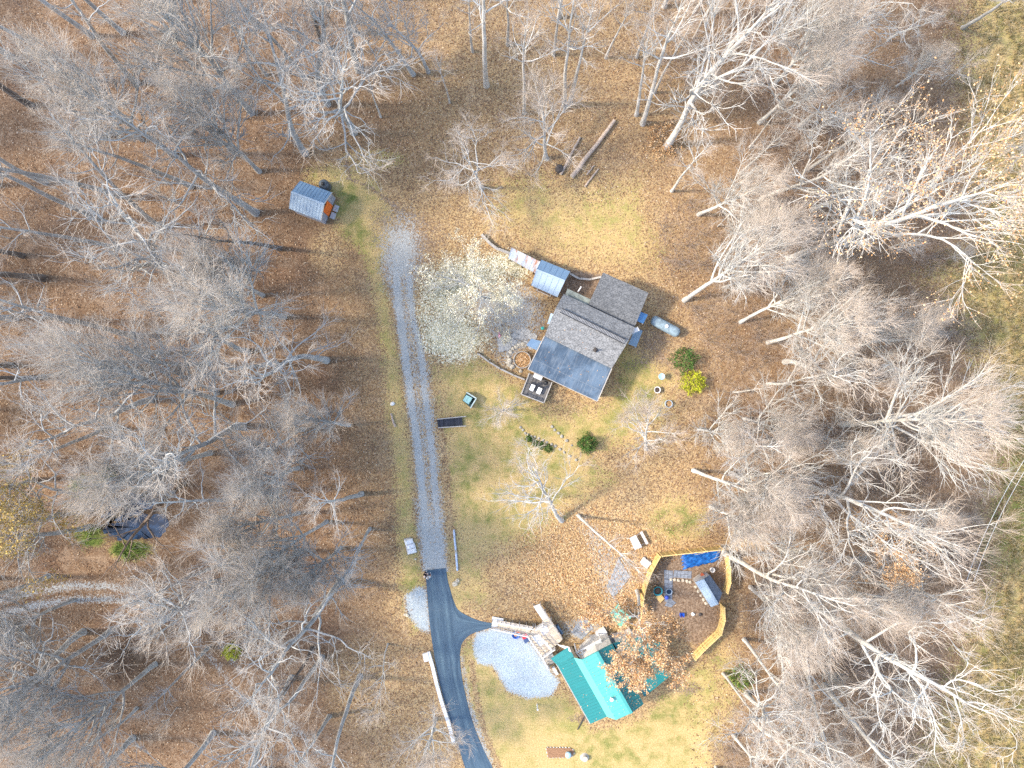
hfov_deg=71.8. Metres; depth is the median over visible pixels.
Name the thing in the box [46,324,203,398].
forest tree
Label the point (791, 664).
bare tree
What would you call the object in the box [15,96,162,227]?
forest tree
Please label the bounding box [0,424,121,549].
bare tree
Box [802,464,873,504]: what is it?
bare tree
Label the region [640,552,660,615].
board fence
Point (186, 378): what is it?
forest tree
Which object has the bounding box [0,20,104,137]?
forest tree
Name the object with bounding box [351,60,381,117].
bare tree
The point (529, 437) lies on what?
evergreen bush
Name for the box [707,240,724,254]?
sapling
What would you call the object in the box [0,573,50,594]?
forest tree
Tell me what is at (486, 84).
bare tree
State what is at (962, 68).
sapling
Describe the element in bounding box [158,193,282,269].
forest tree
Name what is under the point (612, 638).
walkway boards
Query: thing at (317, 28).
forest tree
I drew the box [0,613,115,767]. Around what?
bare tree
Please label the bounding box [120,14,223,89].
forest tree
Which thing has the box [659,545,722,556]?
board fence
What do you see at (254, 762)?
bare tree
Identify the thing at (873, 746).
bare tree
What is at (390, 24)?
bare tree
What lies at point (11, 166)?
forest tree
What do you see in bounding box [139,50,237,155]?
forest tree
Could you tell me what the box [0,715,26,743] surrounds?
sapling
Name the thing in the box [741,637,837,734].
bare tree
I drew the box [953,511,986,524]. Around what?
sapling
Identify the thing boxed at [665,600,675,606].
paved path
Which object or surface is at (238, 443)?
bare tree
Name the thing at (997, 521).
power line
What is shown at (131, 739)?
bare tree
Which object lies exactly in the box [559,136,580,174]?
log
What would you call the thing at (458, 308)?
cream leaves
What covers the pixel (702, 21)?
bare tree
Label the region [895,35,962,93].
bare tree
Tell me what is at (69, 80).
bare tree
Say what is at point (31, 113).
sapling
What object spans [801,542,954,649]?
bare tree
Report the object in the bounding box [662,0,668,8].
bare tree
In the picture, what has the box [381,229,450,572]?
gravel drive
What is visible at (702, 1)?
bare tree
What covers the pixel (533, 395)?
deck
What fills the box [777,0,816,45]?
bare tree
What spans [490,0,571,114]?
bare tree
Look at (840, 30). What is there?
bare tree
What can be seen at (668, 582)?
paved path
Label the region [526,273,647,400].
grey house
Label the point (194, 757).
bare tree
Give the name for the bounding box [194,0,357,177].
bare tree
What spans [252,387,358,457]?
bare tree
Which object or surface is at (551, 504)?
bare tree
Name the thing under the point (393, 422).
log
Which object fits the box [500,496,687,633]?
yard leaves
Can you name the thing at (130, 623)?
sapling
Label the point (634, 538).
picnic table
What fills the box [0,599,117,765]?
bare tree
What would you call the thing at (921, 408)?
bare tree
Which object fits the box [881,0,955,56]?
bare tree
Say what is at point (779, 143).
bare tree
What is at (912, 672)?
bare tree
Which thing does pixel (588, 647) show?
pergola
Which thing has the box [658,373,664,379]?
bird bath
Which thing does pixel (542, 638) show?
front deck
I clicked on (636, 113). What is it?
bare tree
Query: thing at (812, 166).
bare tree
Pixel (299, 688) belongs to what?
forest tree
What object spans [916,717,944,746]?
sapling
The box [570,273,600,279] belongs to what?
retaining board
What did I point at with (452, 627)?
asphalt drive
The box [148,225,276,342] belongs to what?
bare tree
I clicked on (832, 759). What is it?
bare tree
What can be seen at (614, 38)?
bare tree
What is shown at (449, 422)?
footbridge
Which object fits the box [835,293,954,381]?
bare tree
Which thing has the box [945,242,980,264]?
bare tree
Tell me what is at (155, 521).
pond
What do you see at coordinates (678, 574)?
paved path
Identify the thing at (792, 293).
bare tree
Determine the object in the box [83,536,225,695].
bare tree
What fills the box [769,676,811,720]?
bare tree
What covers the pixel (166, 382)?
undergrowth
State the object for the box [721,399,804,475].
bare tree
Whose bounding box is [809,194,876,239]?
bare tree
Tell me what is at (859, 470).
bare tree
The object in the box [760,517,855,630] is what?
bare tree
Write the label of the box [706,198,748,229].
sapling
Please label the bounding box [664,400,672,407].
fire ring
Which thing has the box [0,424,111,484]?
forest tree
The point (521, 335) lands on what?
flagstone
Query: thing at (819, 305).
sapling
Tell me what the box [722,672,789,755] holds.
bare tree
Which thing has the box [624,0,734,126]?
bare tree
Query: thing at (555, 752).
garden bed
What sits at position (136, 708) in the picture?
forest tree
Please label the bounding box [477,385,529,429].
bare tree
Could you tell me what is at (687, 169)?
bare tree
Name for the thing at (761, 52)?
bare tree
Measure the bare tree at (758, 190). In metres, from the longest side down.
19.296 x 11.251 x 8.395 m
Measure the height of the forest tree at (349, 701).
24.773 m
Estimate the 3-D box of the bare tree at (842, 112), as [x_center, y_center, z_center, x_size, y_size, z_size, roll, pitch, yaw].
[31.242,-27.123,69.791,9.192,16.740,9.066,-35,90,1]
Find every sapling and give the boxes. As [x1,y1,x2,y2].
[0,437,28,468]
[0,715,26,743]
[25,105,67,134]
[73,62,115,100]
[83,306,118,325]
[110,608,151,633]
[121,557,160,597]
[129,43,169,97]
[144,703,177,748]
[152,186,193,217]
[153,619,193,659]
[156,24,191,62]
[249,594,286,634]
[353,643,404,731]
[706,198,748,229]
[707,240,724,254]
[788,136,809,157]
[796,287,830,315]
[850,635,879,661]
[852,98,877,134]
[863,361,898,389]
[912,592,963,630]
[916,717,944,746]
[924,187,962,211]
[934,144,966,164]
[938,46,990,85]
[953,473,997,503]
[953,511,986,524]
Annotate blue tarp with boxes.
[680,551,719,569]
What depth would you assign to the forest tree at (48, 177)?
67.76 m
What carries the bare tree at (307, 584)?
on the ground at (508, 680)
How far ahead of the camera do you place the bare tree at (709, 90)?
71.86 m
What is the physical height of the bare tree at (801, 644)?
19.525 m
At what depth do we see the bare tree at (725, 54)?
56.98 m
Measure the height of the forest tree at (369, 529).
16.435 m
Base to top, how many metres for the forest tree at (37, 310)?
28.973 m
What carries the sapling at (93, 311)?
on the ground at (508, 680)
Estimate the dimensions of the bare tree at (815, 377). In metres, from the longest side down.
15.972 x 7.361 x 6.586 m
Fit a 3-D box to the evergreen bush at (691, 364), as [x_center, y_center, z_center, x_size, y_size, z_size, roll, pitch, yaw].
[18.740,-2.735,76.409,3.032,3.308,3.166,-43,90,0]
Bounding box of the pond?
[101,479,168,540]
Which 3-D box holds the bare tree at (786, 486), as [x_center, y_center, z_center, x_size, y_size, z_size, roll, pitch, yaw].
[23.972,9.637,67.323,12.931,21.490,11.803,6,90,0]
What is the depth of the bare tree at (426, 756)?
70.74 m
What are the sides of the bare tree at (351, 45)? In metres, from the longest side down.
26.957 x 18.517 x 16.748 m
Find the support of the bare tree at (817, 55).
on the ground at (508, 680)
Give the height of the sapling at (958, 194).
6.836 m
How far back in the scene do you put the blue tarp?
77.71 m
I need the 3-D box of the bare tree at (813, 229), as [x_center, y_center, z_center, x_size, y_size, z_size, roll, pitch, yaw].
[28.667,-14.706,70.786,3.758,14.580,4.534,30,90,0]
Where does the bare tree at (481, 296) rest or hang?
on the ground at (508, 680)
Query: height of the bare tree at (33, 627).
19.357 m
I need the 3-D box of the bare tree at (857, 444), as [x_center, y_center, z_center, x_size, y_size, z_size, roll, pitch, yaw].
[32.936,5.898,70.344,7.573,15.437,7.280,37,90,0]
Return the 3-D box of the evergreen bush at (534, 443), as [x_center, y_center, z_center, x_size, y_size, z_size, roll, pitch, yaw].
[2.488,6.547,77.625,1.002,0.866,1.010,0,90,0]
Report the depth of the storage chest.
77.25 m
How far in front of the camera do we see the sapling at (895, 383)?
73.70 m
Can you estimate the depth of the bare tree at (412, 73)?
69.60 m
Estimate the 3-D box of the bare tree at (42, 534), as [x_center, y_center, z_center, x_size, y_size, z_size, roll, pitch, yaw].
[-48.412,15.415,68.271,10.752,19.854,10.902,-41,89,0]
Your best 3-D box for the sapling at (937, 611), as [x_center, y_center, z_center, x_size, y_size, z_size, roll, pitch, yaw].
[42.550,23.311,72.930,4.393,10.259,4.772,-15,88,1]
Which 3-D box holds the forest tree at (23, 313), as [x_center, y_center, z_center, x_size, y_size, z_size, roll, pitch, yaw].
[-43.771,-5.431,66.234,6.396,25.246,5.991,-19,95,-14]
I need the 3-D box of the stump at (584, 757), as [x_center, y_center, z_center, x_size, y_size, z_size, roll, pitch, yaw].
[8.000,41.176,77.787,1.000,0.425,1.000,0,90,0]
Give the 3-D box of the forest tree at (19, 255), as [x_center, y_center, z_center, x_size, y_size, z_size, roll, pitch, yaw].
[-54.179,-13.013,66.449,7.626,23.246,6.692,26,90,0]
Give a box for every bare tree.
[0,13,174,172]
[0,302,235,456]
[0,343,168,499]
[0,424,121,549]
[0,440,96,545]
[0,450,82,607]
[0,491,90,596]
[0,578,74,673]
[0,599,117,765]
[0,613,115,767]
[0,661,157,767]
[7,734,135,767]
[34,112,231,355]
[35,67,285,267]
[46,400,212,538]
[68,212,184,305]
[72,471,192,631]
[73,317,292,526]
[83,0,272,151]
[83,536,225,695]
[94,725,215,767]
[102,253,251,426]
[104,211,309,389]
[130,37,268,209]
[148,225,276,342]
[157,514,340,671]
[177,478,310,586]
[178,673,325,767]
[180,299,360,415]
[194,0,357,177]
[201,400,289,484]
[202,421,319,544]
[202,519,388,765]
[215,358,338,490]
[220,484,328,608]
[241,6,437,194]
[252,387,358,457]
[253,515,368,623]
[257,0,368,113]
[264,0,406,77]
[325,0,415,91]
[350,0,451,88]
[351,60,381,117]
[380,696,480,767]
[406,227,524,360]
[418,110,522,242]
[421,0,513,88]
[425,47,455,103]
[453,0,489,52]
[475,431,595,540]
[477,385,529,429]
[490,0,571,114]
[491,0,542,46]
[492,52,595,190]
[530,0,598,108]
[539,0,592,56]
[545,0,623,104]
[557,0,599,19]
[576,513,663,587]
[576,589,695,694]
[604,0,645,58]
[605,386,687,473]
[612,8,690,116]
[623,0,670,58]
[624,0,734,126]
[633,0,837,152]
[654,9,707,93]
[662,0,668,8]
[666,123,720,192]
[674,0,747,14]
[679,125,798,247]
[681,64,732,115]
[682,186,828,308]
[690,385,761,461]
[691,430,823,535]
[692,0,721,39]
[693,473,814,583]
[694,646,831,767]
[712,257,776,304]
[715,428,849,550]
[718,195,818,262]
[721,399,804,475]
[721,516,921,680]
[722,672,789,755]
[722,681,860,767]
[728,360,828,467]
[731,732,817,767]
[732,372,778,406]
[738,20,874,135]
[738,108,802,173]
[738,223,854,339]
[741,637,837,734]
[743,605,825,705]
[744,4,794,84]
[745,106,913,222]
[748,576,844,681]
[749,92,792,148]
[754,601,891,767]
[755,0,892,89]
[760,421,832,481]
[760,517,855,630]
[764,205,842,251]
[765,244,918,380]
[766,0,940,91]
[766,336,851,415]
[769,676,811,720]
[771,245,866,324]
[776,297,898,443]
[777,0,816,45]
[778,0,870,25]
[780,54,1023,326]
[781,261,819,292]
[781,431,1023,605]
[782,248,858,319]
[782,584,1023,767]
[787,65,875,148]
[800,125,921,258]
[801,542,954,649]
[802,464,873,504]
[806,90,914,170]
[806,400,897,474]
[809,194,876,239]
[809,736,875,767]
[810,395,929,510]
[812,288,906,351]
[818,662,854,698]
[821,673,962,767]
[828,350,865,386]
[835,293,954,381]
[838,307,1023,500]
[841,504,939,592]
[846,547,1006,650]
[852,571,972,644]
[864,74,905,119]
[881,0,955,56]
[889,678,931,718]
[891,222,931,261]
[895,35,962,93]
[899,301,960,339]
[903,499,974,537]
[904,406,948,427]
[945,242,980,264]
[997,115,1023,185]
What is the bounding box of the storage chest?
[462,392,476,407]
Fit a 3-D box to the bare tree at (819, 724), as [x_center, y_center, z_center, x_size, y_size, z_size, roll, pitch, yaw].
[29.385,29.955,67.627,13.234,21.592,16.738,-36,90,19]
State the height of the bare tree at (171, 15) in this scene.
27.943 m
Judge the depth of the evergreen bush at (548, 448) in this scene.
77.70 m
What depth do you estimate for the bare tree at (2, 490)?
68.90 m
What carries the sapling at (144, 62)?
on the ground at (508, 680)
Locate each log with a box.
[390,413,395,426]
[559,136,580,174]
[570,119,615,178]
[584,169,598,186]
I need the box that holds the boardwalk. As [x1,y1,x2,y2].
[491,616,533,637]
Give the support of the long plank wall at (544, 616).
on the ground at (508, 680)
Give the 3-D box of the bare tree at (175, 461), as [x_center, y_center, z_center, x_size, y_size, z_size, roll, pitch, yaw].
[-27.115,4.168,64.159,16.594,27.896,19.097,28,90,0]
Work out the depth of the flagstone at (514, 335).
77.95 m
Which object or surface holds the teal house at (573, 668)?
on the ground at (508, 680)
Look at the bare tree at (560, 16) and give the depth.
74.80 m
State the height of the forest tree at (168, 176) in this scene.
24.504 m
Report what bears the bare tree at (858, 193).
on the ground at (508, 680)
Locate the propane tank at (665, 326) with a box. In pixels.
[650,316,679,336]
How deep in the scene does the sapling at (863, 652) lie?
74.76 m
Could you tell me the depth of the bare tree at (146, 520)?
68.49 m
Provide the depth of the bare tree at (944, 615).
60.87 m
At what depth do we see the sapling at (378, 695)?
68.69 m
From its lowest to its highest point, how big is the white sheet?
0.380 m
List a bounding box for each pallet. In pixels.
[404,537,416,554]
[656,595,664,602]
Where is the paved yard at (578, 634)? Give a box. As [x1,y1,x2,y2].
[571,617,592,639]
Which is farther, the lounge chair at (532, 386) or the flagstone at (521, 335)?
the flagstone at (521, 335)
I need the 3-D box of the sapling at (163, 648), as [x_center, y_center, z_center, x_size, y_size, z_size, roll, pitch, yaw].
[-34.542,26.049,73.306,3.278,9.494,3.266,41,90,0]
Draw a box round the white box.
[595,626,606,635]
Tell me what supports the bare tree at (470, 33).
on the ground at (508, 680)
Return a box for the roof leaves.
[549,339,664,720]
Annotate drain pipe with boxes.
[453,529,457,570]
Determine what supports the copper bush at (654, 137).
on the ground at (508, 680)
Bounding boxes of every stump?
[554,162,562,173]
[580,753,588,761]
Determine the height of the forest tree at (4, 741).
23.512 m
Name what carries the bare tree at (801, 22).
on the ground at (508, 680)
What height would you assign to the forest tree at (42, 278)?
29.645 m
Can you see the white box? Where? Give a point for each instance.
(601, 631)
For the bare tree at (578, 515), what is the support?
on the ground at (508, 680)
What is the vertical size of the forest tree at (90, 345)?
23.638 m
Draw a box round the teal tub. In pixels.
[654,587,662,595]
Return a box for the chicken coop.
[693,572,721,606]
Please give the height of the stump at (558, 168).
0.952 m
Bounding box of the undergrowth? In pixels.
[0,0,385,767]
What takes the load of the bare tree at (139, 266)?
on the ground at (508, 680)
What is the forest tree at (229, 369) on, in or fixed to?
on the ground at (508, 680)
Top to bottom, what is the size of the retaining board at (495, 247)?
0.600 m
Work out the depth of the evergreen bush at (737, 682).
77.26 m
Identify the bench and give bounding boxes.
[533,373,541,379]
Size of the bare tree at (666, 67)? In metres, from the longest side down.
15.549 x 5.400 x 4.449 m
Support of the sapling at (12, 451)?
on the ground at (508, 680)
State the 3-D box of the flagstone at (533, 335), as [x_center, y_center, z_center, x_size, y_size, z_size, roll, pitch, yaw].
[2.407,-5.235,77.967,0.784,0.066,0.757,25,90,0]
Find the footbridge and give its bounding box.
[437,416,465,427]
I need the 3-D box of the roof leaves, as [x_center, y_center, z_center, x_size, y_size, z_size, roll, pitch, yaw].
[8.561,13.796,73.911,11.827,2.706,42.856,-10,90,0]
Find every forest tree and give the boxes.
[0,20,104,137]
[0,26,94,84]
[0,83,34,108]
[0,136,122,198]
[0,157,48,185]
[0,170,102,224]
[0,193,119,263]
[0,249,25,258]
[0,260,136,354]
[0,271,46,281]
[0,277,74,337]
[0,312,169,373]
[0,315,11,320]
[0,354,119,415]
[0,362,14,368]
[0,374,46,380]
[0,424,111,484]
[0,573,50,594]
[0,693,64,746]
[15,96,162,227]
[21,63,144,142]
[32,0,136,83]
[37,104,193,189]
[39,0,94,39]
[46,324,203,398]
[46,706,138,767]
[84,0,125,35]
[102,217,219,284]
[107,560,233,622]
[115,447,270,534]
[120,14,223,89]
[125,645,209,725]
[127,567,252,656]
[131,41,221,121]
[133,343,219,395]
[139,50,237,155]
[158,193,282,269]
[181,350,276,398]
[208,0,267,76]
[210,0,305,80]
[234,654,324,752]
[242,646,314,729]
[269,714,334,767]
[279,0,345,49]
[287,464,363,540]
[300,673,362,767]
[333,527,377,587]
[960,0,1022,29]
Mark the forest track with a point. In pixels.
(81, 589)
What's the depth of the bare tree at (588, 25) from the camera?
61.50 m
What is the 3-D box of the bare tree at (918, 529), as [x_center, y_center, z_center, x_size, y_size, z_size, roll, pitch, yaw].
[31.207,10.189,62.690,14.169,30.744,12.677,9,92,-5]
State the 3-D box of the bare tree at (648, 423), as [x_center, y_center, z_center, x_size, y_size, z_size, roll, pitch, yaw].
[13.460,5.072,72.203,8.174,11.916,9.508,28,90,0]
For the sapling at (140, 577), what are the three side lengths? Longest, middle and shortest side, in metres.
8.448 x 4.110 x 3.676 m
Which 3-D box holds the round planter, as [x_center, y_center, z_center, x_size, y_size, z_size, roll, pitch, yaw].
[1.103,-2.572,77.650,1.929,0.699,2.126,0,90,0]
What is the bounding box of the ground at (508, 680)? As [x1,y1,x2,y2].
[0,0,1023,767]
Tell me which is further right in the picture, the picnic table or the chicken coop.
the chicken coop
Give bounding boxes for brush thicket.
[648,0,1013,767]
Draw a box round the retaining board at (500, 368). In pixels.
[477,352,525,379]
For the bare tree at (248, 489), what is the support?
on the ground at (508, 680)
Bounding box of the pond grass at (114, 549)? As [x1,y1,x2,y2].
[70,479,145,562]
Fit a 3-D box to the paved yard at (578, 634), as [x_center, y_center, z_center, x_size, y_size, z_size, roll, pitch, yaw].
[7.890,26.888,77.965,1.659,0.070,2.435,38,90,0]
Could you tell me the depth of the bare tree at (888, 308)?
62.03 m
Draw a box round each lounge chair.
[528,382,536,390]
[535,385,542,394]
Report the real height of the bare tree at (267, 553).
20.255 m
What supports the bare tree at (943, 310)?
on the ground at (508, 680)
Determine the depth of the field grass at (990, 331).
77.73 m
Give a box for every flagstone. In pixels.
[512,333,517,338]
[518,332,524,339]
[530,333,536,338]
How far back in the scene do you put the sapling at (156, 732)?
73.46 m
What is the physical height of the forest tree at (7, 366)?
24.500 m
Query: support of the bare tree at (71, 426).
on the ground at (508, 680)
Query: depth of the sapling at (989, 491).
73.53 m
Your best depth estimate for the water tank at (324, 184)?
76.76 m
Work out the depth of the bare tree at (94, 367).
57.87 m
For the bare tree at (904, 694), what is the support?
on the ground at (508, 680)
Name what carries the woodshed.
on the ground at (508, 680)
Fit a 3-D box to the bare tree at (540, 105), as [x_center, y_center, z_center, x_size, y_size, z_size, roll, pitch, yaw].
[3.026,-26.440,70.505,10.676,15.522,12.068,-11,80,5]
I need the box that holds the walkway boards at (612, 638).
[609,626,630,643]
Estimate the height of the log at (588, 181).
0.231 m
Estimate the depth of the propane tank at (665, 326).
76.79 m
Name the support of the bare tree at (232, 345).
on the ground at (508, 680)
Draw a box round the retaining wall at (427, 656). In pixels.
[423,651,455,741]
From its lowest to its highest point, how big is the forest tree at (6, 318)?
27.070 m
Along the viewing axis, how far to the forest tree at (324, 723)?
63.63 m
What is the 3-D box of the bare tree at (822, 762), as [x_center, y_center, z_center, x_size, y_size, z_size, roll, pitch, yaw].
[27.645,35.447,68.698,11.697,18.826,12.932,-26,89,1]
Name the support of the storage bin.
on the ground at (508, 680)
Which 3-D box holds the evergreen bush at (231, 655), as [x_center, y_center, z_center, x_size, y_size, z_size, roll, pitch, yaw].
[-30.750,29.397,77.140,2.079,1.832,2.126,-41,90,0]
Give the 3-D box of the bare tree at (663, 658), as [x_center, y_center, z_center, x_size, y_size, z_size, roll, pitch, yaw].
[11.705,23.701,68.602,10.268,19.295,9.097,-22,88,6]
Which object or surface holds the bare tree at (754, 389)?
on the ground at (508, 680)
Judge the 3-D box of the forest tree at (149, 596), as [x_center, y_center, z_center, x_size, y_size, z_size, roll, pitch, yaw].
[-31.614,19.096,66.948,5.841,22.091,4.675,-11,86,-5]
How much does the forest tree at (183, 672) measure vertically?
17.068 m
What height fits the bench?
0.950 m
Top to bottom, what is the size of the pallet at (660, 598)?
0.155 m
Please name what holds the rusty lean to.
on the ground at (508, 680)
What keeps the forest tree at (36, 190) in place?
on the ground at (508, 680)
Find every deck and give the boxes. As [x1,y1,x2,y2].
[521,373,551,402]
[528,616,562,668]
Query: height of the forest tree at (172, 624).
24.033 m
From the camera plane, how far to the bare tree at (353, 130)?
61.81 m
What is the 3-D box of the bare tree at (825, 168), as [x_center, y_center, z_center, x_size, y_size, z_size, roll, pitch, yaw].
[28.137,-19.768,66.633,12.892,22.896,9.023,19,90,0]
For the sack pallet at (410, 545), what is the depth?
77.59 m
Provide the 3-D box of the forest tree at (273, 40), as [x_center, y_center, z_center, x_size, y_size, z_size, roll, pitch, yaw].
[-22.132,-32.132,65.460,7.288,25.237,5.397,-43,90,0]
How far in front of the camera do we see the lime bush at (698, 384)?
77.07 m
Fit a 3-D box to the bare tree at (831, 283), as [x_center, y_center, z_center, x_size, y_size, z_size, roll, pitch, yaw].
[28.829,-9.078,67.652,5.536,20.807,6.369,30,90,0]
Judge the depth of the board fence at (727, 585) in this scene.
76.95 m
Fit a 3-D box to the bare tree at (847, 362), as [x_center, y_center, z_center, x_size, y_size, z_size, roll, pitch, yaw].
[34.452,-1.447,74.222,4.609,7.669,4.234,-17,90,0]
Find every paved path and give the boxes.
[664,570,672,602]
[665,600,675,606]
[673,570,691,578]
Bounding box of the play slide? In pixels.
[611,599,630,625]
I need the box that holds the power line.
[967,461,1023,579]
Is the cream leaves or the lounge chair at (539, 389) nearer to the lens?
the lounge chair at (539, 389)
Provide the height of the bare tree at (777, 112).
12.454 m
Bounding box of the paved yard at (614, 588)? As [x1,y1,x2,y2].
[606,558,629,597]
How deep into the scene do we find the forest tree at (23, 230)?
63.45 m
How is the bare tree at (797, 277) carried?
on the ground at (508, 680)
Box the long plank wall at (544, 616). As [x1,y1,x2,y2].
[533,602,561,639]
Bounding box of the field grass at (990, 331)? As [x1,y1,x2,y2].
[910,0,1023,767]
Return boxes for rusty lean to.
[508,247,539,273]
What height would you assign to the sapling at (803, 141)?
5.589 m
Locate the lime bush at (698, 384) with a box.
[677,369,707,396]
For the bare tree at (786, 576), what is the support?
on the ground at (508, 680)
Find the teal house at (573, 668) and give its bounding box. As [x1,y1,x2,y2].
[551,628,674,729]
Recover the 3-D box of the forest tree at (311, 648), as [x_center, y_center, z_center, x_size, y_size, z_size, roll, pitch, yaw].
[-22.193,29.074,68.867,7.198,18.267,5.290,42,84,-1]
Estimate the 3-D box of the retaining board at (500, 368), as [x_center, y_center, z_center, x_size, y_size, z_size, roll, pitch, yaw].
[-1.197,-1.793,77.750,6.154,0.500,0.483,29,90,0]
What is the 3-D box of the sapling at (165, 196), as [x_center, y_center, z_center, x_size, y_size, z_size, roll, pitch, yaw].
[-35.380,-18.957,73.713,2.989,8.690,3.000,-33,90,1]
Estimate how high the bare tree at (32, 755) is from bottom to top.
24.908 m
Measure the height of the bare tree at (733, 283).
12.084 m
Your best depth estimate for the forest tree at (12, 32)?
69.50 m
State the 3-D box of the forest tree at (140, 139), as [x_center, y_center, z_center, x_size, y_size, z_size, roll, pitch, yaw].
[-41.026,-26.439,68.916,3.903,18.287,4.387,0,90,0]
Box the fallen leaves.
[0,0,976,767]
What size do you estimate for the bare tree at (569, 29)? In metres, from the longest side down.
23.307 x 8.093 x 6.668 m
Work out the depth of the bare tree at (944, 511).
71.23 m
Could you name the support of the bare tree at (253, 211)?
on the ground at (508, 680)
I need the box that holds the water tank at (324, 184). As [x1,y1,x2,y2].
[319,179,330,190]
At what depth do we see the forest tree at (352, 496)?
61.02 m
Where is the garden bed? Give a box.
[546,746,573,757]
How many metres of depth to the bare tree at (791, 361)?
65.14 m
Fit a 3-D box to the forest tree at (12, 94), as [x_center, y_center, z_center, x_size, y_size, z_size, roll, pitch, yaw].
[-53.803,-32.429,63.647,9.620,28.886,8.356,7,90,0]
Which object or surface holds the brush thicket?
on the ground at (508, 680)
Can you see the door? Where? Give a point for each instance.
(328, 207)
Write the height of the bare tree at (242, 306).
27.329 m
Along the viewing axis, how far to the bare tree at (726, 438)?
69.08 m
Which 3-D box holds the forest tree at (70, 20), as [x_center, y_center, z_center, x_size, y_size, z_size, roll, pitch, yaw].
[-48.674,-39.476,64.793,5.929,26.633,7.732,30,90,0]
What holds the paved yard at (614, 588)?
on the ground at (508, 680)
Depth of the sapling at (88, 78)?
72.26 m
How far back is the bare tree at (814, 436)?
67.49 m
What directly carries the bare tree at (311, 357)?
on the ground at (508, 680)
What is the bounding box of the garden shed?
[289,181,338,223]
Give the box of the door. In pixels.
[323,201,332,215]
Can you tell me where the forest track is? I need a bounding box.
[0,577,346,767]
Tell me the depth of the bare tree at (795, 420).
66.77 m
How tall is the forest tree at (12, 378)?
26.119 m
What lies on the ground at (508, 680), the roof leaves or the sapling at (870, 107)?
the sapling at (870, 107)
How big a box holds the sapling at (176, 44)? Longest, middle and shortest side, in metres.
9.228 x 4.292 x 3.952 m
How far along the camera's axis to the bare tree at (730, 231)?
67.07 m
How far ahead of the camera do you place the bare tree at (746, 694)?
65.98 m
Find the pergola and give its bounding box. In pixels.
[574,633,601,658]
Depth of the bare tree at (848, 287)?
69.92 m
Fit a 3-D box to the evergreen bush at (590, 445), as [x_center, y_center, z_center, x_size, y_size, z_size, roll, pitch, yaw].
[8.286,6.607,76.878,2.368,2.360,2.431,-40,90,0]
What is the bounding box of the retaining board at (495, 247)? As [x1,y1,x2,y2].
[481,233,509,254]
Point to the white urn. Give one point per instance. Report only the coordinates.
(658, 389)
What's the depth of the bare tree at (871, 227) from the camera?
52.44 m
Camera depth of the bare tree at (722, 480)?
65.25 m
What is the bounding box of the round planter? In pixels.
[514,351,530,367]
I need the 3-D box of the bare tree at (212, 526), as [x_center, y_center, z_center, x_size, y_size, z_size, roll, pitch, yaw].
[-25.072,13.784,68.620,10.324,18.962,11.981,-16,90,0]
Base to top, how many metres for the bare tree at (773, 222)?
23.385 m
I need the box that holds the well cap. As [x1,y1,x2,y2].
[565,751,570,757]
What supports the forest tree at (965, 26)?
on the ground at (508, 680)
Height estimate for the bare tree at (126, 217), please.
27.639 m
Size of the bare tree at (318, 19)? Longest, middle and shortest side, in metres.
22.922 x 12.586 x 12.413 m
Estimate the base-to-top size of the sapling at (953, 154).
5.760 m
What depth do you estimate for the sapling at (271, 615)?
72.66 m
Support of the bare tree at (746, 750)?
on the ground at (508, 680)
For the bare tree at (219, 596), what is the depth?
59.85 m
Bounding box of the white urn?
[654,386,660,392]
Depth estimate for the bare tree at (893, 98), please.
74.45 m
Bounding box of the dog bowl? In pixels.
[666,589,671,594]
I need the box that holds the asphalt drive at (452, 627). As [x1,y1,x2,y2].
[425,568,491,767]
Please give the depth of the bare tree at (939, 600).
60.49 m
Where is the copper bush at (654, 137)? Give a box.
[643,120,686,160]
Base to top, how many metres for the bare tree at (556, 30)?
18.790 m
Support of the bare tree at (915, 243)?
on the ground at (508, 680)
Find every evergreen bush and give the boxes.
[221,640,240,660]
[525,434,532,441]
[531,439,538,446]
[536,441,545,449]
[544,444,552,452]
[577,431,598,454]
[667,345,700,375]
[724,664,754,692]
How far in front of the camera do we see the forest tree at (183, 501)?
59.05 m
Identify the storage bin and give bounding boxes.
[556,624,562,634]
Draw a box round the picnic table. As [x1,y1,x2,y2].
[626,531,647,549]
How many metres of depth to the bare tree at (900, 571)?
65.11 m
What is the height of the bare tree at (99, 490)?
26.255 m
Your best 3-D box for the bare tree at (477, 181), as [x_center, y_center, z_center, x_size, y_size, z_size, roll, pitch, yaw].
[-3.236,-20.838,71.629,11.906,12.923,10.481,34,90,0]
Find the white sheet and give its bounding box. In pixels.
[641,556,651,568]
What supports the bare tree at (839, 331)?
on the ground at (508, 680)
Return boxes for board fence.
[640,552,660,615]
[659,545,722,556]
[691,603,725,660]
[723,556,731,593]
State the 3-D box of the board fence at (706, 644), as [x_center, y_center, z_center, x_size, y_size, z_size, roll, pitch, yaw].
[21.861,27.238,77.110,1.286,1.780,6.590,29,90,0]
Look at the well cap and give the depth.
77.48 m
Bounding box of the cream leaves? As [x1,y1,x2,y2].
[409,252,519,364]
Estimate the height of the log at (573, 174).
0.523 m
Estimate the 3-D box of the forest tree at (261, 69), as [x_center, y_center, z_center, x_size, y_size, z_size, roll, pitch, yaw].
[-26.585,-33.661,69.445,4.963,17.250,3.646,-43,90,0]
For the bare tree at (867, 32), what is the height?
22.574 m
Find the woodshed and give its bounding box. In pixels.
[531,260,569,297]

